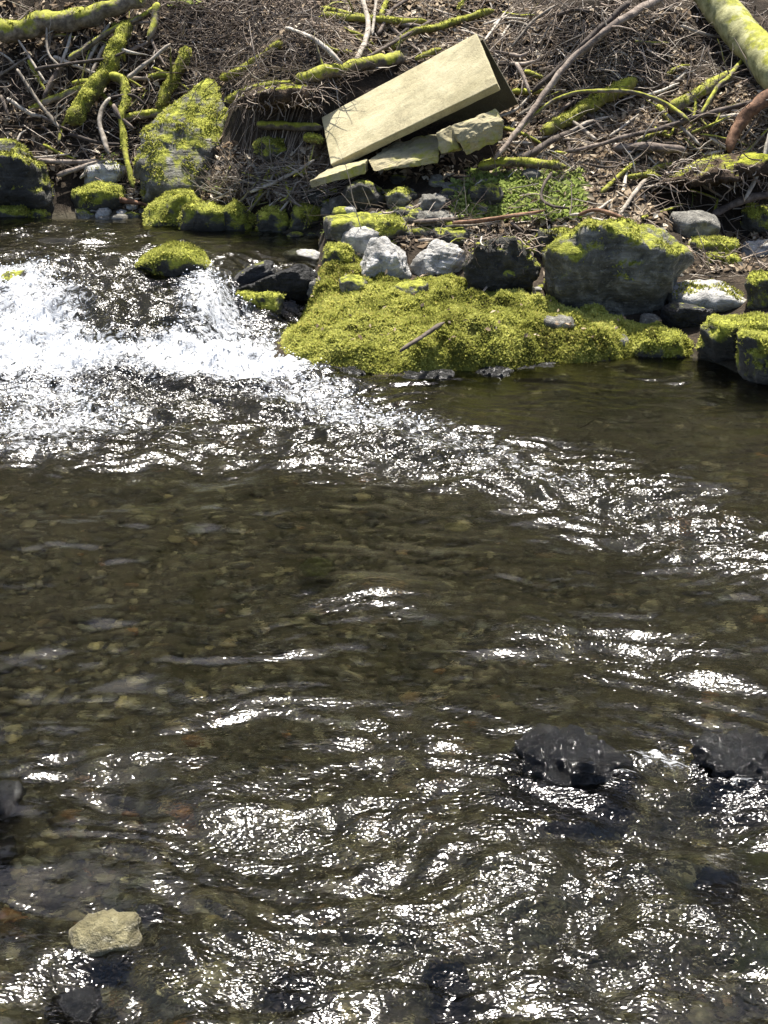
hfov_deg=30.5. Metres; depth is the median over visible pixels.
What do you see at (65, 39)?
stick
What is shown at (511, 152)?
stick
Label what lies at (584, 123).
stick
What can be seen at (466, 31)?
stick
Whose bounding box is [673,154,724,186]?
log
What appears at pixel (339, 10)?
stick
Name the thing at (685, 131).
branch
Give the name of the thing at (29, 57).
branch
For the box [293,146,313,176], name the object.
stick
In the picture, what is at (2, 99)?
stick
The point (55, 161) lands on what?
branch
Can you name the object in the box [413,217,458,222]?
stick
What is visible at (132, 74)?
branch
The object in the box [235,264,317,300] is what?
rock
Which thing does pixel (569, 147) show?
stick
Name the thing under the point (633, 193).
branch
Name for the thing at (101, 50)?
stick
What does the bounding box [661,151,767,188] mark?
turf overhang
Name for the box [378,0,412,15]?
stick
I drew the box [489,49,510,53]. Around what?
stick
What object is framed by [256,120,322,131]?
log
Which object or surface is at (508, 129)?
stick
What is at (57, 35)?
stick
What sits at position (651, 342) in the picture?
rock
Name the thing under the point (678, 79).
stick
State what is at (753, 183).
branch
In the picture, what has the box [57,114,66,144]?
stick
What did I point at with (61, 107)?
stick
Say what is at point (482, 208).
stone
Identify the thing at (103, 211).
stone
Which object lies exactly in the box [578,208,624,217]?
branch
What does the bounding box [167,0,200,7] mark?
green plants
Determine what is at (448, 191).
stone
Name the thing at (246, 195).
stick
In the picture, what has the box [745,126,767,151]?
stick
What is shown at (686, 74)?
stick
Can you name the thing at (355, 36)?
stick
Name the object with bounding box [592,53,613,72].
stick
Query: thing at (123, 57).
stick
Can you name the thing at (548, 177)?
branch
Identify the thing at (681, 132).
stick
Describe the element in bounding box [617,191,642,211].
stick
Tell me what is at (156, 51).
stick
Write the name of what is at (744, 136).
stick
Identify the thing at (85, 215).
stone
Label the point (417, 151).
concrete slab
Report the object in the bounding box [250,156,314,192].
branch
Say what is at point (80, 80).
branch
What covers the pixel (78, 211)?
stone
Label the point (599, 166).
stick
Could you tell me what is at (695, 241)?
rock
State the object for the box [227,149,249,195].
stick
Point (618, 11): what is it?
branch
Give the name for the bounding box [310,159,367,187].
concrete slab
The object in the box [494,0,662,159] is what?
branch
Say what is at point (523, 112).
stick
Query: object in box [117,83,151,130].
stick
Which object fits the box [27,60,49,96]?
stick
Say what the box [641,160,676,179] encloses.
stick
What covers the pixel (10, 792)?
rock
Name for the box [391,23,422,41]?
stick
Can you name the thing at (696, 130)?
stick
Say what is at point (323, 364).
rock
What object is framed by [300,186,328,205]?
rock
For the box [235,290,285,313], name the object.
rock
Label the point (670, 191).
stick
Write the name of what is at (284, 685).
stream water
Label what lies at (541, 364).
rock
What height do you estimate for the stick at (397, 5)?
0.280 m
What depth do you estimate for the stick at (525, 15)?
10.66 m
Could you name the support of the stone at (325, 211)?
on the ground
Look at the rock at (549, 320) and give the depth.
8.12 m
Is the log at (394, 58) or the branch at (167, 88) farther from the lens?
the branch at (167, 88)
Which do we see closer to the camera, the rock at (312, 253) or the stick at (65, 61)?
the rock at (312, 253)
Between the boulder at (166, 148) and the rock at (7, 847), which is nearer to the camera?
the rock at (7, 847)
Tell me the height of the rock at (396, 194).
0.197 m
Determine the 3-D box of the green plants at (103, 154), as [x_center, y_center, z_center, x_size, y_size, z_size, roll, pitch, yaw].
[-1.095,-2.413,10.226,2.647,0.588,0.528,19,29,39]
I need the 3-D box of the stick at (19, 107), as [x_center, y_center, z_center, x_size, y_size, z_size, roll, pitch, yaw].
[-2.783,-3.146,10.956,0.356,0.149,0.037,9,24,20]
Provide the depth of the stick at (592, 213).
9.15 m
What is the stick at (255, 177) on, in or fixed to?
on the twig tangle
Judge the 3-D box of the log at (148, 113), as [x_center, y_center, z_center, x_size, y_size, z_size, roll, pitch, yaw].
[-1.827,-3.103,10.952,0.407,0.114,0.091,-1,22,-3]
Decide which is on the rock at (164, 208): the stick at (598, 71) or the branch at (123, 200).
the branch at (123, 200)
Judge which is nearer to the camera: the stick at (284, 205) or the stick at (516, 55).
the stick at (284, 205)
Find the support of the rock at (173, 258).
on the ground
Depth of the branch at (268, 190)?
10.07 m
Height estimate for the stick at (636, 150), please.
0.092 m
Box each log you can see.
[0,0,146,43]
[125,107,164,120]
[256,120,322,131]
[295,33,405,84]
[477,156,565,170]
[540,77,637,134]
[613,142,686,152]
[668,71,736,112]
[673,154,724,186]
[693,0,767,89]
[711,192,767,216]
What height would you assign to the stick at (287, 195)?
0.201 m
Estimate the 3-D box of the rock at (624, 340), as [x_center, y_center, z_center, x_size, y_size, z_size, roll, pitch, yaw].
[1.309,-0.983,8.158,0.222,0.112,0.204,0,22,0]
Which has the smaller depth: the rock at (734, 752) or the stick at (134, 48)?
the rock at (734, 752)
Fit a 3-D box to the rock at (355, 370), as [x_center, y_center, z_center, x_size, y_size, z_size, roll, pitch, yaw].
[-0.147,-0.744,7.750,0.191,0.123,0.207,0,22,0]
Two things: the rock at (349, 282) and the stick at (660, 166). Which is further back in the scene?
the stick at (660, 166)
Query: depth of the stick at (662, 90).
10.04 m
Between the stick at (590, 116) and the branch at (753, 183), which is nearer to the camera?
the branch at (753, 183)
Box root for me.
[725,89,767,152]
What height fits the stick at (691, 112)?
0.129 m
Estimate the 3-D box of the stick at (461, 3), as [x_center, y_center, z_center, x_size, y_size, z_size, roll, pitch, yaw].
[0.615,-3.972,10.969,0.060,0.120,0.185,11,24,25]
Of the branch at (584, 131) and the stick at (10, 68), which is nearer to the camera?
the branch at (584, 131)
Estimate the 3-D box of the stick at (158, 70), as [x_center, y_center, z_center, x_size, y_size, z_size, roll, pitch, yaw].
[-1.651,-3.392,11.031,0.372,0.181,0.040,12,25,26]
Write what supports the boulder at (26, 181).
on the ground
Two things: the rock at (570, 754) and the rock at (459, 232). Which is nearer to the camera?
the rock at (570, 754)
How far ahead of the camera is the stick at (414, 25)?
10.74 m
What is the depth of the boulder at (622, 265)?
8.27 m
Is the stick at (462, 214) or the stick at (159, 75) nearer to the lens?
the stick at (462, 214)
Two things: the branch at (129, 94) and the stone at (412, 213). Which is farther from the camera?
the branch at (129, 94)
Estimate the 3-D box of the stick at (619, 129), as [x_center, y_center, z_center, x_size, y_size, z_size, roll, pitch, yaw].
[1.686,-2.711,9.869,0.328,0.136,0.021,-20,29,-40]
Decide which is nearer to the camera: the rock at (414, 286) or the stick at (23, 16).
the rock at (414, 286)
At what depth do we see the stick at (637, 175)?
9.62 m
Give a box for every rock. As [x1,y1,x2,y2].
[0,204,30,217]
[0,780,21,813]
[0,844,12,851]
[1,270,26,283]
[30,208,50,217]
[57,986,100,1020]
[68,908,142,956]
[71,180,127,210]
[83,158,125,183]
[134,239,211,276]
[139,904,162,917]
[142,188,201,225]
[177,200,225,230]
[221,198,255,230]
[234,260,275,283]
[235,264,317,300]
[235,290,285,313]
[252,136,286,162]
[254,204,288,231]
[288,249,319,258]
[289,201,321,231]
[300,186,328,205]
[307,278,319,297]
[313,363,341,369]
[322,241,355,265]
[323,212,375,240]
[338,179,385,210]
[339,274,367,291]
[341,226,378,255]
[342,366,365,374]
[360,236,411,280]
[374,212,408,239]
[383,185,411,208]
[395,279,428,295]
[402,369,454,378]
[409,239,465,275]
[416,209,451,226]
[418,193,449,209]
[428,227,469,245]
[451,983,469,993]
[467,183,503,204]
[475,365,513,376]
[513,722,623,785]
[517,365,534,368]
[534,361,554,366]
[535,225,569,256]
[543,314,575,328]
[619,334,628,345]
[632,326,686,357]
[639,313,662,323]
[660,302,712,327]
[667,278,746,312]
[669,210,720,237]
[688,234,739,252]
[688,728,767,780]
[695,310,767,362]
[706,251,741,264]
[734,326,767,384]
[740,202,767,234]
[741,239,767,257]
[744,269,767,308]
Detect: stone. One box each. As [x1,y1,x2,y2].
[75,208,90,215]
[79,211,90,217]
[95,208,111,217]
[97,215,109,219]
[111,214,127,218]
[116,209,126,213]
[125,211,134,217]
[126,204,137,209]
[130,213,140,217]
[286,231,304,236]
[320,206,331,217]
[322,198,329,206]
[329,195,340,210]
[331,206,346,214]
[344,206,356,213]
[389,174,402,183]
[393,207,409,216]
[403,214,415,224]
[404,231,413,237]
[408,209,418,217]
[409,227,420,236]
[410,191,417,199]
[415,227,426,235]
[428,178,440,185]
[430,174,442,179]
[432,180,444,186]
[439,188,456,199]
[442,182,451,188]
[445,221,457,227]
[450,185,465,190]
[476,204,488,211]
[521,168,540,179]
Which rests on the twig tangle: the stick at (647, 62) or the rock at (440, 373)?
the stick at (647, 62)
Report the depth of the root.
9.68 m
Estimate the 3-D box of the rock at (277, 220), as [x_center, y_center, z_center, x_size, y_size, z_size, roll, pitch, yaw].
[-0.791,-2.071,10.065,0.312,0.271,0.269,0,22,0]
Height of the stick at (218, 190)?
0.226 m
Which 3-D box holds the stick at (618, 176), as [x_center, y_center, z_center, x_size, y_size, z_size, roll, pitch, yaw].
[1.583,-2.274,9.541,0.054,0.163,0.530,15,26,32]
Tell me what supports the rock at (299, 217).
on the ground
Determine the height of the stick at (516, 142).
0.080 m
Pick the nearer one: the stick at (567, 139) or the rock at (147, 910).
the rock at (147, 910)
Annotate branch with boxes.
[16,69,67,128]
[18,40,45,82]
[28,84,83,109]
[35,51,125,70]
[37,158,99,164]
[42,67,63,98]
[45,16,58,63]
[57,161,98,177]
[65,20,146,125]
[67,7,152,60]
[68,133,120,145]
[72,78,87,84]
[97,97,110,154]
[108,72,134,188]
[109,93,147,106]
[112,104,134,129]
[119,197,147,206]
[126,43,170,78]
[147,2,160,41]
[155,45,191,109]
[220,39,282,81]
[224,80,291,103]
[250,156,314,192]
[266,139,279,198]
[285,27,342,64]
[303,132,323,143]
[323,11,426,23]
[354,0,370,58]
[368,20,433,55]
[371,0,377,35]
[391,8,493,49]
[399,322,444,351]
[415,47,440,60]
[452,210,544,224]
[484,11,506,40]
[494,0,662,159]
[511,4,557,46]
[513,89,688,139]
[515,62,543,100]
[522,130,572,157]
[524,68,542,78]
[531,1,630,92]
[540,172,568,208]
[566,99,767,152]
[572,120,596,139]
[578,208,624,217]
[619,179,646,214]
[666,113,700,146]
[700,39,742,113]
[744,134,767,199]
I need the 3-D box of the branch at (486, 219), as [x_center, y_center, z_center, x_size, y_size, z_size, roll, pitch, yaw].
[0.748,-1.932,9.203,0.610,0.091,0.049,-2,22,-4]
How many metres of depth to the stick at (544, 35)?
10.31 m
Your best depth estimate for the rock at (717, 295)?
8.38 m
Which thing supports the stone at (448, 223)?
on the rock at (459, 232)
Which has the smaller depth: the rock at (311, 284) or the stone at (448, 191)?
the rock at (311, 284)
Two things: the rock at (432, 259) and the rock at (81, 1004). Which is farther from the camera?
the rock at (432, 259)
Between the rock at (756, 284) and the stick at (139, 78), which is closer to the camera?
the rock at (756, 284)
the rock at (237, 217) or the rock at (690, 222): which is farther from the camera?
the rock at (237, 217)
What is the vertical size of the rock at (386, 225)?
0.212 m
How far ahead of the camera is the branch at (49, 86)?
10.96 m
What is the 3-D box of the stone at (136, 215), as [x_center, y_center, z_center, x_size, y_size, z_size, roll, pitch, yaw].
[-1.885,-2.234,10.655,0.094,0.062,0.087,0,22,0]
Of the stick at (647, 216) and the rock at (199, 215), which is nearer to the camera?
the stick at (647, 216)
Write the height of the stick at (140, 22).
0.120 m
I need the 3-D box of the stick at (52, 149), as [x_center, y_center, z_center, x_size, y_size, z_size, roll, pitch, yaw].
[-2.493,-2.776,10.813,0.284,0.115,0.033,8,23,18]
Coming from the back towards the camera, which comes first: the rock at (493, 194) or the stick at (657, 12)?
the stick at (657, 12)
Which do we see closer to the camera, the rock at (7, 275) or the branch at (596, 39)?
the rock at (7, 275)
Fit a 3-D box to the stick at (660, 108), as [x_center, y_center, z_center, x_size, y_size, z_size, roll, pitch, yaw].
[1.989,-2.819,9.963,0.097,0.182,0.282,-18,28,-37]
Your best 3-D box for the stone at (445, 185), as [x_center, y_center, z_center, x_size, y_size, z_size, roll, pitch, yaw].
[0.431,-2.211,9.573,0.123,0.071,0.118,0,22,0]
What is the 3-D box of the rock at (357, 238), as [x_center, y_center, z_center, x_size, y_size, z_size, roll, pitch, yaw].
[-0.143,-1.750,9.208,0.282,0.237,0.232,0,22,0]
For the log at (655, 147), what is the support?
on the ground
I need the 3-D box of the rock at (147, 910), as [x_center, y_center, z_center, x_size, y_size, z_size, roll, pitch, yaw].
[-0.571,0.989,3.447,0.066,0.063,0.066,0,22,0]
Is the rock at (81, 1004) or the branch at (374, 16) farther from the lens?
the branch at (374, 16)
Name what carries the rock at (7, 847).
in the stream water
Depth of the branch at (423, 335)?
7.64 m
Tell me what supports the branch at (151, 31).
on the twig tangle
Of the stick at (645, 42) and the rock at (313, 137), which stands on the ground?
the rock at (313, 137)
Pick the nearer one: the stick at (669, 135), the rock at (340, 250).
the rock at (340, 250)
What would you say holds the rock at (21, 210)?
on the ground
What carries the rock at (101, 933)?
on the stream gravel
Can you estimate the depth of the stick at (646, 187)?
9.64 m
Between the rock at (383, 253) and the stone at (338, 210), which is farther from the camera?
the stone at (338, 210)
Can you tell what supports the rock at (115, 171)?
on the ground
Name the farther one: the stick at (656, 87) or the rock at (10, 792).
the stick at (656, 87)
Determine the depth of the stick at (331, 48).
10.04 m
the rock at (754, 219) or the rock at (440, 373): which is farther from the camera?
the rock at (754, 219)
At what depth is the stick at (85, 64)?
11.03 m
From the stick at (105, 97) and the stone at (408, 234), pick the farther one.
the stick at (105, 97)
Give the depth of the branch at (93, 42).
11.07 m
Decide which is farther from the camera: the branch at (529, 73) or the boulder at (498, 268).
the branch at (529, 73)
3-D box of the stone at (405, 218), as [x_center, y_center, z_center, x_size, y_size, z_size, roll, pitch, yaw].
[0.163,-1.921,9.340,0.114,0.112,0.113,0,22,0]
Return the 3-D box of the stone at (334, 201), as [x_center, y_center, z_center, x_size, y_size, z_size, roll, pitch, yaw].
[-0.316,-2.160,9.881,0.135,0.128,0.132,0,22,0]
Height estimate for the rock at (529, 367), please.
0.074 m
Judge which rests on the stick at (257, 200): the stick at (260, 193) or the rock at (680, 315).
the stick at (260, 193)
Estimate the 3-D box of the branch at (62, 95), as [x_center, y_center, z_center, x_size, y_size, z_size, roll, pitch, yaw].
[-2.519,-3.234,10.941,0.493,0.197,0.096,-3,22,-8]
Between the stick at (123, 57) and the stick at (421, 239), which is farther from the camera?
the stick at (123, 57)
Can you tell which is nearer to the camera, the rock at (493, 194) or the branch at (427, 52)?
the rock at (493, 194)
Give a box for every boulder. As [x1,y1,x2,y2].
[0,137,54,212]
[133,77,227,202]
[461,236,540,293]
[541,216,694,315]
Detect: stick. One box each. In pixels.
[0,52,14,63]
[0,57,27,75]
[0,95,9,117]
[6,97,46,117]
[8,0,31,19]
[17,130,25,140]
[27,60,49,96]
[33,153,69,158]
[36,108,76,133]
[41,125,67,149]
[43,144,75,158]
[48,7,71,45]
[53,33,73,37]
[53,40,94,72]
[55,82,66,111]
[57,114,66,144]
[60,32,71,62]
[63,32,68,45]
[79,159,106,178]
[81,47,91,78]
[87,20,109,59]
[88,41,106,76]
[102,92,112,107]
[111,12,129,61]
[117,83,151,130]
[126,93,140,111]
[127,36,157,50]
[128,79,145,90]
[132,21,150,25]
[132,76,166,80]
[147,71,181,79]
[150,39,167,68]
[153,67,190,90]
[214,166,230,196]
[217,138,250,205]
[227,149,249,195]
[239,173,257,201]
[241,172,278,185]
[248,185,276,210]
[252,163,270,201]
[254,165,273,205]
[266,163,294,179]
[272,184,322,195]
[273,190,302,206]
[274,171,292,202]
[280,180,297,211]
[282,157,316,175]
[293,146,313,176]
[305,19,352,52]
[318,1,348,18]
[320,0,363,14]
[322,42,351,83]
[344,27,372,52]
[349,29,375,45]
[377,0,408,35]
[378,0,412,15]
[390,27,420,53]
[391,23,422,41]
[401,23,445,32]
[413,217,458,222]
[418,238,434,241]
[437,205,484,223]
[448,223,489,226]
[457,0,465,10]
[461,29,487,39]
[483,5,532,24]
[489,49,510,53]
[492,34,502,64]
[498,141,545,154]
[500,93,531,116]
[501,23,511,36]
[501,143,520,156]
[502,3,538,16]
[503,126,540,143]
[508,20,536,31]
[509,45,544,65]
[509,51,529,58]
[510,221,525,233]
[512,86,554,94]
[517,89,565,107]
[517,99,545,116]
[520,146,561,155]
[532,132,550,139]
[540,7,566,43]
[550,99,575,118]
[556,0,592,16]
[558,138,593,143]
[566,136,586,170]
[567,95,587,108]
[570,116,617,131]
[570,199,611,216]
[585,113,604,133]
[585,161,629,168]
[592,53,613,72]
[592,160,617,176]
[600,161,635,192]
[608,164,627,186]
[609,114,638,136]
[617,40,634,65]
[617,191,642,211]
[627,170,674,179]
[628,63,655,89]
[629,143,652,155]
[634,40,669,44]
[637,109,667,141]
[640,203,682,219]
[641,13,704,47]
[641,81,665,89]
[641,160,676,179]
[641,185,678,192]
[643,42,673,64]
[643,83,678,97]
[647,100,676,127]
[650,8,689,19]
[654,126,676,137]
[657,187,685,193]
[663,60,705,76]
[666,64,689,74]
[669,65,691,85]
[677,122,698,134]
[680,22,719,36]
[684,107,706,125]
[684,114,706,157]
[688,189,721,201]
[689,108,732,117]
[689,148,715,149]
[690,100,696,124]
[691,115,730,133]
[700,134,747,145]
[701,185,727,200]
[703,137,725,155]
[708,137,734,153]
[720,113,738,117]
[735,118,755,146]
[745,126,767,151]
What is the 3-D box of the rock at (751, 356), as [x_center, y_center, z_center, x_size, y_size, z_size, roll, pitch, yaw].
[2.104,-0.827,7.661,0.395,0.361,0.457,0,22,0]
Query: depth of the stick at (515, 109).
10.05 m
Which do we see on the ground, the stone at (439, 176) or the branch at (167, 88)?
the stone at (439, 176)
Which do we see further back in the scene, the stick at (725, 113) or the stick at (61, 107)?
the stick at (61, 107)
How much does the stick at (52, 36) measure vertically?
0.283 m
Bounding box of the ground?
[0,0,767,375]
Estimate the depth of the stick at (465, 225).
9.21 m
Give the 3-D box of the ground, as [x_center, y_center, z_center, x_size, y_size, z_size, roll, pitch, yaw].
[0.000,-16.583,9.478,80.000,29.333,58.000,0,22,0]
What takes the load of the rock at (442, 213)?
on the ground
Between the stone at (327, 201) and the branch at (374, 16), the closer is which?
the stone at (327, 201)
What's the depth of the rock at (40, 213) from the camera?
10.56 m
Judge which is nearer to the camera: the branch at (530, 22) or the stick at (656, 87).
the stick at (656, 87)
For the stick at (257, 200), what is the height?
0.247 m
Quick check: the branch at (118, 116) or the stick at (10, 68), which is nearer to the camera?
the branch at (118, 116)
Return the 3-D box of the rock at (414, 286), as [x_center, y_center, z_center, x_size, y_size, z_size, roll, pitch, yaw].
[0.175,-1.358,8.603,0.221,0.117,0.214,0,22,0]
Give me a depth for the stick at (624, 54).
10.11 m
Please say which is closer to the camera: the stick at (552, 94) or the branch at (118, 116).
the stick at (552, 94)
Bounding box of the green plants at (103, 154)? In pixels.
[95,124,323,232]
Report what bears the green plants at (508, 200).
on the ground
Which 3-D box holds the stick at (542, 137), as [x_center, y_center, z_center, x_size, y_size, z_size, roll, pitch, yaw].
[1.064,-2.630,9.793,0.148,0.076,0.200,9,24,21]
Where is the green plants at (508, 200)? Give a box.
[448,166,591,221]
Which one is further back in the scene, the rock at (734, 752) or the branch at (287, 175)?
the branch at (287, 175)
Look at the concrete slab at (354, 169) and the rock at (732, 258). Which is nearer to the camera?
the rock at (732, 258)
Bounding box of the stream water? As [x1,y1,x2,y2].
[0,217,767,1023]
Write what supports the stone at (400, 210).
on the ground
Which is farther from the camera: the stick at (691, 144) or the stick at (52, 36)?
the stick at (52, 36)
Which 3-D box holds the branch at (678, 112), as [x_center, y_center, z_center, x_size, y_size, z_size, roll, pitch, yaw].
[1.474,-2.770,9.788,1.262,0.317,0.307,-3,22,-7]
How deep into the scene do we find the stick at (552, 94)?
10.11 m
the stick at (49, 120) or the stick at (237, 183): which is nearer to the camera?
the stick at (237, 183)
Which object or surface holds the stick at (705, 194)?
on the stick
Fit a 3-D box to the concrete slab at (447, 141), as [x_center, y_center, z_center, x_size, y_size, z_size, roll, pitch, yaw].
[0.435,-2.506,9.443,0.178,0.178,0.233,0,22,0]
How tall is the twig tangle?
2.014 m
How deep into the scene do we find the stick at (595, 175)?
9.54 m
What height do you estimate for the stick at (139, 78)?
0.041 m
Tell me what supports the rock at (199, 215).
on the ground
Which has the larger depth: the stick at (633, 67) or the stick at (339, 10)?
the stick at (339, 10)
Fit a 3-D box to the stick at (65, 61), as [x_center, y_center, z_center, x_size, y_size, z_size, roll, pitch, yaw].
[-2.426,-3.565,11.030,0.394,0.262,0.055,7,23,17]
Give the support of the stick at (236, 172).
on the stick
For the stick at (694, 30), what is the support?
on the log at (729, 20)
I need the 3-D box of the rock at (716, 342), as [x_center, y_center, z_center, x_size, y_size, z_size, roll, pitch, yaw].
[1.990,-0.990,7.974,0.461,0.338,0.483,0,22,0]
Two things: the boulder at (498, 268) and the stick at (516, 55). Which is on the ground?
the boulder at (498, 268)
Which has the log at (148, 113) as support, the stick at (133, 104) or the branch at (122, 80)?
the stick at (133, 104)
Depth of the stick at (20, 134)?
10.84 m
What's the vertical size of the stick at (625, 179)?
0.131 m
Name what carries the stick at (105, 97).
on the log at (148, 113)
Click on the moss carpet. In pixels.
(474, 344)
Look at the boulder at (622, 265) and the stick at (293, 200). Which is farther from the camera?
the stick at (293, 200)
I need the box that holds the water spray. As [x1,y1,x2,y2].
[0,255,433,428]
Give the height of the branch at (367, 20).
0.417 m
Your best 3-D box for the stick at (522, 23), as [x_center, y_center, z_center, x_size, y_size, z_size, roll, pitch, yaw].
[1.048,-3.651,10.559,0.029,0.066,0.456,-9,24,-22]
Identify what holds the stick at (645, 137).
on the log at (655, 147)
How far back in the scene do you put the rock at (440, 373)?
7.67 m
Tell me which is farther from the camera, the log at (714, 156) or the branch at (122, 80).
the branch at (122, 80)
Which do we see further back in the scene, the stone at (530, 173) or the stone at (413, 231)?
the stone at (530, 173)
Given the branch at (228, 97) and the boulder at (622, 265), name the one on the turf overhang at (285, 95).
the branch at (228, 97)
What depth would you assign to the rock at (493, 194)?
9.39 m
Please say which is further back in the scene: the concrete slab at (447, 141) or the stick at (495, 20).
the stick at (495, 20)
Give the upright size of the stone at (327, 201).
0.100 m
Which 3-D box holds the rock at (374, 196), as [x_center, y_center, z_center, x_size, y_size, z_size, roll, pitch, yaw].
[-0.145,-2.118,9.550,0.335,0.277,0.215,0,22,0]
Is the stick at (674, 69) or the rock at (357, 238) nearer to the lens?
the rock at (357, 238)
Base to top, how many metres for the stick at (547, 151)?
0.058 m
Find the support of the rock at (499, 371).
on the ground
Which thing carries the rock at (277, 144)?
on the ground
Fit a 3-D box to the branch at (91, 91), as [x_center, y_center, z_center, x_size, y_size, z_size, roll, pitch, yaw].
[-2.211,-3.426,10.956,0.758,0.753,0.394,-17,27,-35]
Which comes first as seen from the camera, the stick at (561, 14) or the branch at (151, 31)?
the stick at (561, 14)
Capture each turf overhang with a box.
[237,79,318,109]
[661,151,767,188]
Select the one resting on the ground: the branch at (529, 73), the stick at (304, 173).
the stick at (304, 173)
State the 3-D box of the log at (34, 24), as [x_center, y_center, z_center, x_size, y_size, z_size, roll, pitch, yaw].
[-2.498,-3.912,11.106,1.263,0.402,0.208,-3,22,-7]
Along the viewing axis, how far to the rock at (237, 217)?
10.07 m
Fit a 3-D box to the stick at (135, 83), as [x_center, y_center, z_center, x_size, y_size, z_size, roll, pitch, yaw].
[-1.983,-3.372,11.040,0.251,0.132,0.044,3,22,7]
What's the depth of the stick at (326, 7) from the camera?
10.69 m
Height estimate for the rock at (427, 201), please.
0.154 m
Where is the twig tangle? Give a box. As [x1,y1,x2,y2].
[0,0,767,279]
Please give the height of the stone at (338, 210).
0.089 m
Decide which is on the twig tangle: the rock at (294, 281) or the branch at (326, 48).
the branch at (326, 48)
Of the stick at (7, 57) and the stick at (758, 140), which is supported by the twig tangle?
the stick at (7, 57)
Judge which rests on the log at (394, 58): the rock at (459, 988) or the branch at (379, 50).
the branch at (379, 50)
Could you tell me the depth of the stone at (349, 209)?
9.41 m
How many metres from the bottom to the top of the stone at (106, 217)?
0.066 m
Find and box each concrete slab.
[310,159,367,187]
[322,34,517,167]
[369,134,439,170]
[436,126,461,153]
[451,109,502,154]
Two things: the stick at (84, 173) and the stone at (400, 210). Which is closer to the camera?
the stone at (400, 210)
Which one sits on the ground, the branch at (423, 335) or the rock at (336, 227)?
the rock at (336, 227)
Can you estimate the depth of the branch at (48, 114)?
10.87 m
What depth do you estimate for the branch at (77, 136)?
10.75 m
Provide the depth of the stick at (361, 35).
10.45 m
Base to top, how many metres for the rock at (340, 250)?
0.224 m
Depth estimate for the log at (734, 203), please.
9.60 m
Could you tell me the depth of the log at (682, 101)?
9.96 m
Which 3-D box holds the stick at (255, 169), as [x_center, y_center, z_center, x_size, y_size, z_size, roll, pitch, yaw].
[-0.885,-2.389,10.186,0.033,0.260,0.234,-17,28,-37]
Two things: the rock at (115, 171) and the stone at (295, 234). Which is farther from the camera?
the rock at (115, 171)
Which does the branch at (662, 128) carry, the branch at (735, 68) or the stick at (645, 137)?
the branch at (735, 68)
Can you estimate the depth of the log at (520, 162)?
9.56 m
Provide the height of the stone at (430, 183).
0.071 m
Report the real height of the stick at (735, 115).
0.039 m
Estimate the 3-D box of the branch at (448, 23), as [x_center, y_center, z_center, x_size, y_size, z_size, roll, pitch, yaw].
[0.427,-3.694,10.734,0.986,0.275,0.140,-15,26,-32]
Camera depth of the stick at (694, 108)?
9.90 m
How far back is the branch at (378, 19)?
10.63 m
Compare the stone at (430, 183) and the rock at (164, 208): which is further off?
the rock at (164, 208)
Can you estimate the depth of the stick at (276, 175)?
10.08 m
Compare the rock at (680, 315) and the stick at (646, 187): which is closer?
the rock at (680, 315)
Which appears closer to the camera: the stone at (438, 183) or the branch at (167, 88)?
the stone at (438, 183)
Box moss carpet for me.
[277,254,693,375]
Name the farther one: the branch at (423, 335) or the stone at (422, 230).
the stone at (422, 230)
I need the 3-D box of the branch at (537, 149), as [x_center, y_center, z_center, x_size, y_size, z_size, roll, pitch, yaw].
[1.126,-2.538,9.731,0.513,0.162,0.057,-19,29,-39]
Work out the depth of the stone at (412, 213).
9.32 m
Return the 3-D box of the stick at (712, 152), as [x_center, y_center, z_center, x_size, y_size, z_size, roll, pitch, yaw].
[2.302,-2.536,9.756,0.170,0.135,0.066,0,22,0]
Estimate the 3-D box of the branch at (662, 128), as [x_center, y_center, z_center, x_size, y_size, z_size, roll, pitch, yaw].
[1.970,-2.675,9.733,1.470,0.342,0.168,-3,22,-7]
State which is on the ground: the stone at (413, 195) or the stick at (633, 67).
the stone at (413, 195)
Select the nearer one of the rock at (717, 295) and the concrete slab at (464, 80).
the rock at (717, 295)
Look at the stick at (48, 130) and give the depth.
10.89 m
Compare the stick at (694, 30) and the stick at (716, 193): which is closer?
the stick at (716, 193)
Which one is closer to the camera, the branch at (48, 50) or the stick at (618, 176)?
the stick at (618, 176)
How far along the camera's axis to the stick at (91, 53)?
11.10 m
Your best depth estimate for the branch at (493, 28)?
10.67 m
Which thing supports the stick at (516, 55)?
on the stick at (497, 51)

